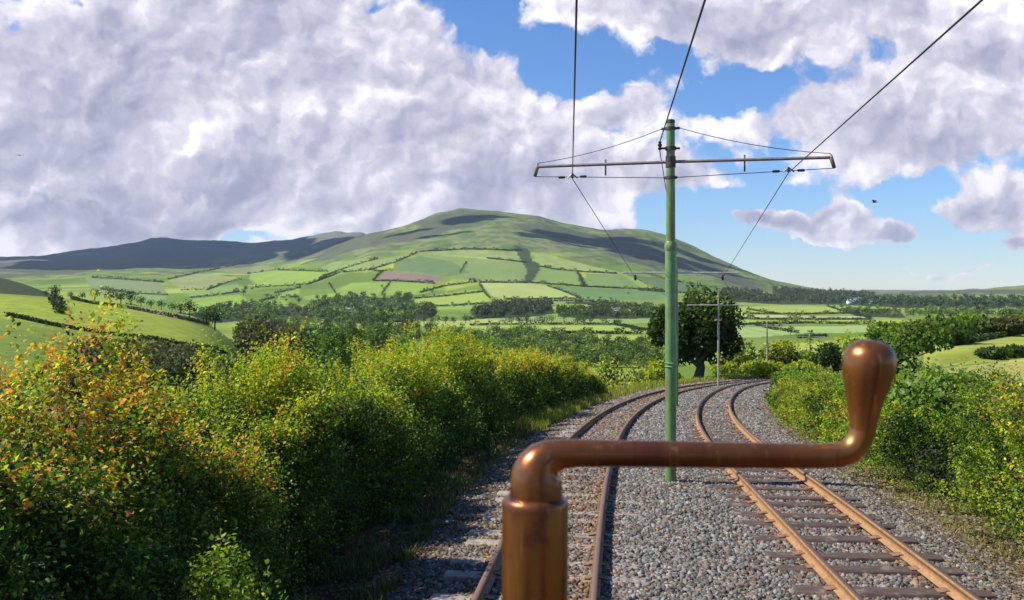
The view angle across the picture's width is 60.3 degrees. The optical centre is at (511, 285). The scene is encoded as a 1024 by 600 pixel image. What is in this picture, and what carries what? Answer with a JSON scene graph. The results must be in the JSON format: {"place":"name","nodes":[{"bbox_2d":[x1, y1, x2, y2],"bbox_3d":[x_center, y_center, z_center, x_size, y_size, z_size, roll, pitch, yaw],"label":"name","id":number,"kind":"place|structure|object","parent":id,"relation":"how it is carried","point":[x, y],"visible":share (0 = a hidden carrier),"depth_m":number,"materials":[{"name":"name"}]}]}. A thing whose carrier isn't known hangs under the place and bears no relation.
{"place":"outdoors","nodes":[
{"label":"outdoors","id":0,"kind":"place"},
{"bbox_2d":[0,208,1023,599],"bbox_3d":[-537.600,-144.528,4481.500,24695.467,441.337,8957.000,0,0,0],"label":"terrain","id":1,"kind":"structure","parent":0,"point":[536,242],"depth_m":2365.56,"materials":[{"name":"plant"}]},
{"bbox_2d":[46,290,66,313],"bbox_3d":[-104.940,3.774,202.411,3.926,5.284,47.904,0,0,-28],"label":"tree","id":2,"kind":"object","parent":1,"relation":"on","point":[55,299],"visible":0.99,"depth_m":192.57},
{"bbox_2d":[50,360,105,428],"bbox_3d":[-14.775,3.816,29.923,1.786,2.637,1.624,0,0,-15],"label":"gorse bush","id":3,"kind":"object","parent":1,"relation":"on","point":[77,393],"visible":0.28,"depth_m":29.73,"materials":[{"name":"green plant"}]},
{"bbox_2d":[59,336,100,381],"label":"gorse bush","id":4,"kind":"object","parent":1,"relation":"on","point":[91,352],"visible":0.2,"depth_m":63.68,"materials":[{"name":"green plant"}]},
{"bbox_2d":[78,333,114,350],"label":"gorse bush","id":5,"kind":"object","parent":1,"relation":"on","point":[103,340],"visible":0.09,"depth_m":95.42,"materials":[{"name":"green plant"}]},
{"bbox_2d":[71,337,129,371],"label":"gorse bush","id":6,"kind":"object","parent":1,"relation":"on","point":[95,348],"visible":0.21,"depth_m":78.21,"materials":[{"name":"green plant"}]},
{"bbox_2d":[82,342,143,407],"bbox_3d":[-19.898,4.558,43.910,2.950,3.552,2.833,0,0,-29],"label":"gorse bush","id":7,"kind":"object","parent":1,"relation":"on","point":[108,370],"visible":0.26,"depth_m":44.03,"materials":[{"name":"green plant"}]},
{"bbox_2d":[4,312,228,353],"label":"hedgerow","id":8,"kind":"object","parent":1,"relation":"on","point":[39,320],"visible":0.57,"depth_m":156.84,"materials":[{"name":"plant"}]},
{"bbox_2d":[91,275,163,282],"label":"hedgerow","id":9,"kind":"object","parent":1,"relation":"on","point":[155,280],"visible":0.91,"depth_m":2770.15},
{"bbox_2d":[100,286,167,294],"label":"hedgerow","id":10,"kind":"object","parent":1,"relation":"on","point":[106,287],"visible":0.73,"depth_m":1896.23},
{"bbox_2d":[70,296,209,324],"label":"hedgerow","id":11,"kind":"object","parent":1,"relation":"on","point":[76,298],"visible":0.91,"depth_m":224.47,"materials":[{"name":"plant"}]},
{"bbox_2d":[118,336,165,379],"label":"gorse bush","id":12,"kind":"object","parent":1,"relation":"on","point":[153,352],"visible":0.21,"depth_m":60.33,"materials":[{"name":"green plant"}]},
{"bbox_2d":[125,347,172,398],"bbox_3d":[-19.194,4.993,46.141,2.634,3.548,2.848,0,0,-29],"label":"gorse bush","id":13,"kind":"object","parent":1,"relation":"on","point":[151,367],"visible":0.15,"depth_m":45.86,"materials":[{"name":"green plant"}]},
{"bbox_2d":[0,269,313,599],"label":"hawthorn hedge","id":14,"kind":"object","parent":1,"relation":"on","point":[114,525],"visible":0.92,"depth_m":5.97,"materials":[{"name":"green plant"}]},
{"bbox_2d":[137,343,177,358],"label":"gorse bush","id":15,"kind":"object","parent":1,"relation":"on","point":[161,348],"visible":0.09,"depth_m":88.70,"materials":[{"name":"green plant"}]},
{"bbox_2d":[149,340,175,348],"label":"gorse bush","id":16,"kind":"object","parent":1,"relation":"on","point":[164,342],"visible":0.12,"depth_m":109.55,"materials":[{"name":"green plant"}]},
{"bbox_2d":[152,349,182,373],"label":"gorse bush","id":17,"kind":"object","parent":1,"relation":"on","point":[167,351],"visible":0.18,"depth_m":72.02,"materials":[{"name":"green plant"}]},
{"bbox_2d":[152,349,190,409],"bbox_3d":[-20.092,5.686,51.911,2.458,3.745,2.726,0,0,0],"label":"gorse bush","id":18,"kind":"object","parent":1,"relation":"on","point":[178,367],"visible":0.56,"depth_m":51.66,"materials":[{"name":"green plant"}]},
{"bbox_2d":[164,344,198,378],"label":"gorse bush","id":19,"kind":"object","parent":1,"relation":"on","point":[181,350],"visible":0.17,"depth_m":83.77,"materials":[{"name":"green plant"}]},
{"bbox_2d":[179,299,197,316],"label":"hedgerow tree","id":20,"kind":"object","parent":1,"relation":"on","point":[189,307],"visible":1,"depth_m":274.40,"materials":[{"name":"green plant"}]},
{"bbox_2d":[176,351,221,387],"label":"gorse bush","id":21,"kind":"object","parent":1,"relation":"on","point":[191,363],"visible":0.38,"depth_m":73.34,"materials":[{"name":"green plant"}]},
{"bbox_2d":[186,367,226,406],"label":"gorse bush","id":22,"kind":"object","parent":1,"relation":"on","point":[203,387],"visible":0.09,"depth_m":59.58,"materials":[{"name":"green plant"}]},
{"bbox_2d":[205,307,225,329],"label":"hedgerow tree","id":23,"kind":"object","parent":1,"relation":"on","point":[213,312],"visible":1,"depth_m":274.55,"materials":[{"name":"green plant"}]},
{"bbox_2d":[203,353,239,378],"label":"gorse bush","id":24,"kind":"object","parent":1,"relation":"on","point":[223,361],"visible":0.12,"depth_m":91.67,"materials":[{"name":"green plant"}]},
{"bbox_2d":[176,520,287,599],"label":"nettle clump","id":25,"kind":"object","parent":1,"relation":"on","point":[237,592],"visible":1,"depth_m":5.58,"materials":[{"name":"green plant"}]},
{"bbox_2d":[230,318,267,357],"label":"broadleaf tree","id":26,"kind":"object","parent":1,"relation":"on","point":[241,344],"visible":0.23,"depth_m":237.61,"materials":[{"name":"green plant"}]},
{"bbox_2d":[192,298,322,319],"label":"woodland","id":27,"kind":"object","parent":1,"relation":"on","point":[268,307],"visible":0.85,"depth_m":1356.67,"materials":[{"name":"plant"}]},
{"bbox_2d":[232,312,302,359],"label":"broadleaf tree","id":28,"kind":"object","parent":1,"relation":"on","point":[264,334],"visible":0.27,"depth_m":188.05,"materials":[{"name":"green plant"}]},
{"bbox_2d":[148,305,434,599],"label":"field hedge","id":29,"kind":"object","parent":1,"relation":"on","point":[334,477],"visible":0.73,"depth_m":9.54,"materials":[{"name":"green plant"}]},
{"bbox_2d":[252,274,333,287],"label":"hedgerow","id":30,"kind":"object","parent":1,"relation":"on","point":[314,280],"visible":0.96,"depth_m":2293.33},
{"bbox_2d":[271,319,315,369],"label":"broadleaf tree","id":31,"kind":"object","parent":1,"relation":"on","point":[293,339],"visible":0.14,"depth_m":164.65,"materials":[{"name":"green plant"}]},
{"bbox_2d":[294,325,328,361],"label":"broadleaf tree","id":32,"kind":"object","parent":1,"relation":"on","point":[316,340],"visible":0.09,"depth_m":219.12,"materials":[{"name":"green plant"}]},
{"bbox_2d":[308,346,348,384],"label":"broadleaf tree","id":33,"kind":"object","parent":1,"relation":"on","point":[314,358],"visible":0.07,"depth_m":119.70,"materials":[{"name":"green plant"}]},
{"bbox_2d":[311,325,363,375],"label":"broadleaf tree","id":34,"kind":"object","parent":1,"relation":"on","point":[334,342],"visible":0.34,"depth_m":149.48,"materials":[{"name":"green plant"}]},
{"bbox_2d":[327,321,365,368],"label":"broadleaf tree","id":35,"kind":"object","parent":1,"relation":"on","point":[351,329],"visible":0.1,"depth_m":228.19,"materials":[{"name":"green plant"}]},
{"bbox_2d":[237,312,474,343],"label":"woodland","id":36,"kind":"object","parent":1,"relation":"on","point":[337,322],"visible":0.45,"depth_m":839.03,"materials":[{"name":"plant"}]},
{"bbox_2d":[350,330,380,373],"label":"broadleaf tree","id":37,"kind":"object","parent":1,"relation":"on","point":[370,341],"visible":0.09,"depth_m":159.35,"materials":[{"name":"green plant"}]},
{"bbox_2d":[309,290,425,321],"bbox_3d":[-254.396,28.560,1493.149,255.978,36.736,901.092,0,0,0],"label":"woodland","id":38,"kind":"object","parent":1,"relation":"on","point":[334,310],"visible":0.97,"depth_m":1412.86,"materials":[{"name":"plant"}]},
{"bbox_2d":[364,309,399,360],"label":"broadleaf tree","id":39,"kind":"object","parent":1,"relation":"on","point":[380,340],"visible":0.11,"depth_m":238.35,"materials":[{"name":"green plant"}]},
{"bbox_2d":[247,309,519,498],"bbox_3d":[-2.101,2.360,19.210,4.174,3.676,11.692,0,0,4],"label":"field hedge","id":40,"kind":"object","parent":1,"relation":"on","point":[456,399],"visible":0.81,"depth_m":17.45,"materials":[{"name":"green plant"}]},
{"bbox_2d":[380,332,406,367],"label":"broadleaf tree","id":41,"kind":"object","parent":1,"relation":"on","point":[400,339],"visible":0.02,"depth_m":198.51,"materials":[{"name":"green plant"}]},
{"bbox_2d":[268,421,552,599],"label":"grass","id":42,"kind":"structure","parent":1,"relation":"on","point":[419,534],"depth_m":11.95,"materials":[{"name":"plant"}]},
{"bbox_2d":[417,301,436,317],"bbox_3d":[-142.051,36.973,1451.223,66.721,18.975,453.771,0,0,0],"label":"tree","id":43,"kind":"object","parent":1,"relation":"on","point":[429,309],"visible":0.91,"depth_m":1300.75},
{"bbox_2d":[414,290,482,298],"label":"hedgerow","id":44,"kind":"object","parent":1,"relation":"on","point":[423,295],"visible":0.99,"depth_m":1966.12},
{"bbox_2d":[419,247,521,251],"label":"hedgerow","id":45,"kind":"object","parent":1,"relation":"on","point":[464,248],"visible":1,"depth_m":2823.21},
{"bbox_2d":[470,296,553,315],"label":"woodland","id":46,"kind":"object","parent":1,"relation":"on","point":[514,307],"visible":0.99,"depth_m":1436.80,"materials":[{"name":"plant"}]},
{"bbox_2d":[464,337,608,429],"bbox_3d":[0.986,3.647,34.155,3.677,4.175,19.880,0,0,14],"label":"field hedge","id":47,"kind":"object","parent":1,"relation":"on","point":[535,379],"visible":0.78,"depth_m":29.48,"materials":[{"name":"green plant"}]},
{"bbox_2d":[503,295,581,299],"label":"hedgerow","id":48,"kind":"object","parent":1,"relation":"on","point":[564,297],"visible":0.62,"depth_m":1879.19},
{"bbox_2d":[469,319,646,330],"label":"hedgerow","id":49,"kind":"object","parent":1,"relation":"on","point":[590,323],"visible":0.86,"depth_m":1004.19,"materials":[{"name":"plant"}]},
{"bbox_2d":[467,322,664,367],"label":"woodland","id":50,"kind":"object","parent":1,"relation":"on","point":[583,348],"visible":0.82,"depth_m":569.99,"materials":[{"name":"plant"}]},
{"bbox_2d":[479,279,662,289],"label":"hedgerow","id":51,"kind":"object","parent":1,"relation":"on","point":[586,285],"visible":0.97,"depth_m":2139.47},
{"bbox_2d":[541,265,616,273],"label":"hedgerow","id":52,"kind":"object","parent":1,"relation":"on","point":[561,268],"visible":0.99,"depth_m":2418.26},
{"bbox_2d":[548,326,643,333],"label":"hedgerow","id":53,"kind":"object","parent":1,"relation":"on","point":[609,332],"visible":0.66,"depth_m":811.31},
{"bbox_2d":[555,302,658,317],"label":"woodland","id":54,"kind":"object","parent":1,"relation":"on","point":[602,308],"visible":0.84,"depth_m":1292.17,"materials":[{"name":"plant"}]},
{"bbox_2d":[591,355,623,388],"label":"bush","id":55,"kind":"object","parent":1,"relation":"on","point":[610,381],"visible":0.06,"depth_m":56.09,"materials":[{"name":"green plant"}]},
{"bbox_2d":[558,297,661,306],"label":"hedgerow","id":56,"kind":"object","parent":1,"relation":"on","point":[645,303],"visible":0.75,"depth_m":1739.13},
{"bbox_2d":[593,353,627,388],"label":"bush","id":57,"kind":"object","parent":1,"relation":"on","point":[609,376],"visible":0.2,"depth_m":104.08,"materials":[{"name":"green plant"}]},
{"bbox_2d":[610,363,644,386],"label":"bush","id":58,"kind":"object","parent":1,"relation":"on","point":[628,368],"visible":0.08,"depth_m":62.26,"materials":[{"name":"green plant"}]},
{"bbox_2d":[490,373,778,429],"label":"grass","id":59,"kind":"structure","parent":1,"relation":"on","point":[556,414],"depth_m":35.23,"materials":[{"name":"plant"}]},
{"bbox_2d":[621,351,654,385],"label":"bush","id":60,"kind":"object","parent":1,"relation":"on","point":[637,375],"visible":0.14,"depth_m":109.83,"materials":[{"name":"green plant"}]},
{"bbox_2d":[640,355,683,384],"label":"bush","id":61,"kind":"object","parent":1,"relation":"on","point":[654,371],"visible":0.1,"depth_m":68.58,"materials":[{"name":"green plant"}]},
{"bbox_2d":[533,119,835,481],"bbox_3d":[2.723,0.468,14.570,4.953,6.450,0.215,0,0,16],"label":"line pole","id":62,"kind":"object","parent":1,"relation":"on","point":[670,244],"visible":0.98,"depth_m":14.53,"materials":[{"name":"metal"}]},
{"bbox_2d":[572,0,577,178],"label":"overhead wire","id":63,"kind":"object","parent":62,"relation":"attached to","point":[576,12],"visible":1,"depth_m":7.03,"materials":[{"name":"black metal"}]},
{"bbox_2d":[572,179,791,337],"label":"overhead wire","id":64,"kind":"object","parent":62,"relation":"attached to","point":[624,260],"visible":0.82,"depth_m":24.64,"materials":[{"name":"black metal"}]},
{"bbox_2d":[659,0,705,142],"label":"overhead wire","id":65,"kind":"object","parent":62,"relation":"attached to","point":[698,20],"visible":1,"depth_m":8.24,"materials":[{"name":"black metal"}]},
{"bbox_2d":[723,173,809,336],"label":"overhead wire","id":66,"kind":"object","parent":62,"relation":"attached to","point":[747,238],"visible":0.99,"depth_m":21.31,"materials":[{"name":"black metal"}]},
{"bbox_2d":[788,0,982,172],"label":"overhead wire","id":67,"kind":"object","parent":62,"relation":"attached to","point":[941,36],"visible":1,"depth_m":7.00,"materials":[{"name":"black metal"}]},
{"bbox_2d":[645,281,745,377],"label":"sycamore tree","id":68,"kind":"object","parent":1,"relation":"on","point":[697,335],"visible":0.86,"depth_m":65.83,"materials":[{"name":"green plant"}]},
{"bbox_2d":[371,374,1023,599],"bbox_3d":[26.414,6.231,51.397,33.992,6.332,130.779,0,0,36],"label":"ballast bed","id":69,"kind":"object","parent":1,"relation":"on","point":[564,491],"visible":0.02,"depth_m":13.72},
{"bbox_2d":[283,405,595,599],"bbox_3d":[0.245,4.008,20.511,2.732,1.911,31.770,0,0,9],"label":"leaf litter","id":70,"kind":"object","parent":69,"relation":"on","point":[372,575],"visible":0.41,"depth_m":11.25,"materials":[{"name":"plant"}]},
{"bbox_2d":[429,378,770,599],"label":"railway track","id":71,"kind":"structure","parent":69,"relation":"on","point":[491,573],"depth_m":10.55,"materials":[{"name":"metal"}]},
{"bbox_2d":[623,256,738,406],"bbox_3d":[6.317,1.969,33.000,4.337,6.138,0.154,0,0,0],"label":"line pole","id":72,"kind":"object","parent":69,"relation":"on","point":[677,273],"visible":0.81,"depth_m":32.96,"materials":[{"name":"metal"}]},
{"bbox_2d":[683,379,997,599],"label":"railway track","id":73,"kind":"structure","parent":69,"relation":"on","point":[940,578],"depth_m":10.77,"materials":[{"name":"metal"}]},
{"bbox_2d":[687,290,743,386],"bbox_3d":[11.770,3.315,50.968,3.254,6.145,0.163,0,0,0],"label":"line pole","id":74,"kind":"object","parent":1,"relation":"on","point":[718,353],"visible":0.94,"depth_m":50.93,"materials":[{"name":"metal"}]},
{"bbox_2d":[707,358,744,376],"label":"bush","id":75,"kind":"object","parent":1,"relation":"on","point":[728,368],"visible":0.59,"depth_m":85.33,"materials":[{"name":"green plant"}]},
{"bbox_2d":[722,338,763,373],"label":"bush","id":76,"kind":"object","parent":1,"relation":"on","point":[741,357],"visible":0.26,"depth_m":91.74,"materials":[{"name":"green plant"}]},
{"bbox_2d":[739,358,784,376],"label":"bush","id":77,"kind":"object","parent":1,"relation":"on","point":[760,368],"visible":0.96,"depth_m":69.10,"materials":[{"name":"green plant"}]},
{"bbox_2d":[749,321,785,361],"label":"line pole","id":78,"kind":"object","parent":1,"relation":"on","point":[767,326],"visible":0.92,"depth_m":79.97,"materials":[{"name":"metal"}]},
{"bbox_2d":[755,320,799,332],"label":"hedgerow","id":79,"kind":"object","parent":1,"relation":"on","point":[776,328],"visible":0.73,"depth_m":886.44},
{"bbox_2d":[758,339,802,371],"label":"bush","id":80,"kind":"object","parent":1,"relation":"on","point":[777,352],"visible":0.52,"depth_m":95.23,"materials":[{"name":"green plant"}]},
{"bbox_2d":[763,361,818,410],"bbox_3d":[10.679,3.946,33.239,2.292,2.274,2.457,0,0,-39],"label":"elder bush","id":81,"kind":"object","parent":1,"relation":"on","point":[774,378],"visible":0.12,"depth_m":33.03,"materials":[{"name":"green plant"}]},
{"bbox_2d":[781,359,824,371],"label":"bush","id":82,"kind":"object","parent":1,"relation":"on","point":[809,363],"visible":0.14,"depth_m":59.90,"materials":[{"name":"green plant"}]},
{"bbox_2d":[738,314,871,319],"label":"hedgerow","id":83,"kind":"object","parent":1,"relation":"on","point":[812,318],"visible":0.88,"depth_m":1151.04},
{"bbox_2d":[790,334,821,369],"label":"bush","id":84,"kind":"object","parent":1,"relation":"on","point":[811,358],"visible":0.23,"depth_m":111.22,"materials":[{"name":"green plant"}]},
{"bbox_2d":[739,318,875,324],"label":"hedgerow","id":85,"kind":"object","parent":1,"relation":"on","point":[795,321],"visible":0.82,"depth_m":1031.65,"materials":[{"name":"plant"}]},
{"bbox_2d":[743,309,872,314],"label":"hedgerow","id":86,"kind":"object","parent":1,"relation":"on","point":[806,313],"visible":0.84,"depth_m":1328.33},
{"bbox_2d":[772,285,875,295],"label":"woodland","id":87,"kind":"object","parent":1,"relation":"on","point":[805,290],"visible":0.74,"depth_m":3047.45,"materials":[{"name":"plant"}]},
{"bbox_2d":[813,341,842,372],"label":"bush","id":88,"kind":"object","parent":1,"relation":"on","point":[832,355],"visible":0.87,"depth_m":99.52,"materials":[{"name":"green plant"}]},
{"bbox_2d":[763,363,895,436],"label":"bush","id":89,"kind":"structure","parent":1,"relation":"on","point":[792,386],"depth_m":26.13,"materials":[{"name":"green plant"}]},
{"bbox_2d":[827,329,862,354],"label":"bush","id":90,"kind":"object","parent":1,"relation":"on","point":[846,344],"visible":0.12,"depth_m":112.11,"materials":[{"name":"green plant"}]},
{"bbox_2d":[839,302,900,315],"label":"woodland","id":91,"kind":"object","parent":1,"relation":"on","point":[879,309],"visible":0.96,"depth_m":1389.12,"materials":[{"name":"plant"}]},
{"bbox_2d":[721,286,1023,306],"bbox_3d":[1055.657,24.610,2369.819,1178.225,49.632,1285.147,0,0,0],"label":"woodland","id":92,"kind":"object","parent":1,"relation":"on","point":[900,299],"visible":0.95,"depth_m":2150.44,"materials":[{"name":"plant"}]},
{"bbox_2d":[751,403,1023,599],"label":"grass","id":93,"kind":"structure","parent":1,"relation":"on","point":[931,497],"depth_m":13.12,"materials":[{"name":"plant"}]},
{"bbox_2d":[862,320,915,353],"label":"broadleaf tree","id":94,"kind":"object","parent":1,"relation":"on","point":[875,333],"visible":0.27,"depth_m":117.61,"materials":[{"name":"green plant"}]},
{"bbox_2d":[891,345,923,379],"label":"bush","id":95,"kind":"object","parent":1,"relation":"on","point":[903,357],"visible":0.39,"depth_m":39.85,"materials":[{"name":"green plant"}]},
{"bbox_2d":[794,359,1023,520],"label":"hedge bank","id":96,"kind":"structure","parent":1,"relation":"on","point":[926,466],"depth_m":14.67,"materials":[{"name":"green plant"}]},
{"bbox_2d":[884,316,956,354],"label":"broadleaf tree","id":97,"kind":"object","parent":1,"relation":"on","point":[926,335],"visible":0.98,"depth_m":102.39,"materials":[{"name":"green plant"}]},
{"bbox_2d":[872,356,990,474],"bbox_3d":[7.588,2.508,15.704,2.384,2.549,2.445,0,0,-9],"label":"elder bush","id":98,"kind":"object","parent":1,"relation":"on","point":[938,378],"visible":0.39,"depth_m":15.34,"materials":[{"name":"green plant"}]},
{"bbox_2d":[923,314,983,347],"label":"broadleaf tree","id":99,"kind":"object","parent":1,"relation":"on","point":[962,333],"visible":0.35,"depth_m":117.63,"materials":[{"name":"green plant"}]},
{"bbox_2d":[904,304,1023,316],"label":"woodland","id":100,"kind":"object","parent":1,"relation":"on","point":[941,309],"visible":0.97,"depth_m":1309.32,"materials":[{"name":"plant"}]},
{"bbox_2d":[911,356,1023,558],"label":"hedge bank","id":101,"kind":"structure","parent":1,"relation":"on","point":[1014,399],"depth_m":11.46,"materials":[{"name":"green plant"}]},
{"bbox_2d":[952,312,991,333],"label":"broadleaf tree","id":102,"kind":"object","parent":1,"relation":"on","point":[984,326],"visible":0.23,"depth_m":138.80,"materials":[{"name":"green plant"}]},
{"bbox_2d":[973,314,996,333],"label":"broadleaf tree","id":103,"kind":"object","parent":1,"relation":"on","point":[987,318],"visible":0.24,"depth_m":144.05,"materials":[{"name":"green plant"}]},
{"bbox_2d":[953,331,1022,344],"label":"hedgerow","id":104,"kind":"object","parent":1,"relation":"on","point":[985,337],"visible":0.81,"depth_m":132.48,"materials":[{"name":"plant"}]},
{"bbox_2d":[973,345,1013,358],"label":"bush","id":105,"kind":"object","parent":1,"relation":"on","point":[992,352],"visible":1,"depth_m":69.45,"materials":[{"name":"green plant"}]},
{"bbox_2d":[993,313,1023,335],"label":"broadleaf tree","id":106,"kind":"object","parent":1,"relation":"on","point":[1012,324],"visible":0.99,"depth_m":140.60,"materials":[{"name":"green plant"}]},
{"bbox_2d":[1003,343,1023,357],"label":"bush","id":107,"kind":"object","parent":1,"relation":"on","point":[1018,350],"visible":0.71,"depth_m":71.43,"materials":[{"name":"green plant"}]},
{"bbox_2d":[0,0,1023,290],"label":"sky","id":108,"kind":"structure","parent":0,"point":[127,121],"materials":[{"name":"white"}]},
{"bbox_3d":[0.000,1.140,-0.625,2.000,3.460,3.350,0,0,0],"label":"tram car","id":109,"kind":"object","parent":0,"visible":0},
{"bbox_2d":[502,339,896,599],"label":"brake handle","id":110,"kind":"object","parent":109,"relation":"on","point":[534,533],"visible":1,"depth_m":0.59,"materials":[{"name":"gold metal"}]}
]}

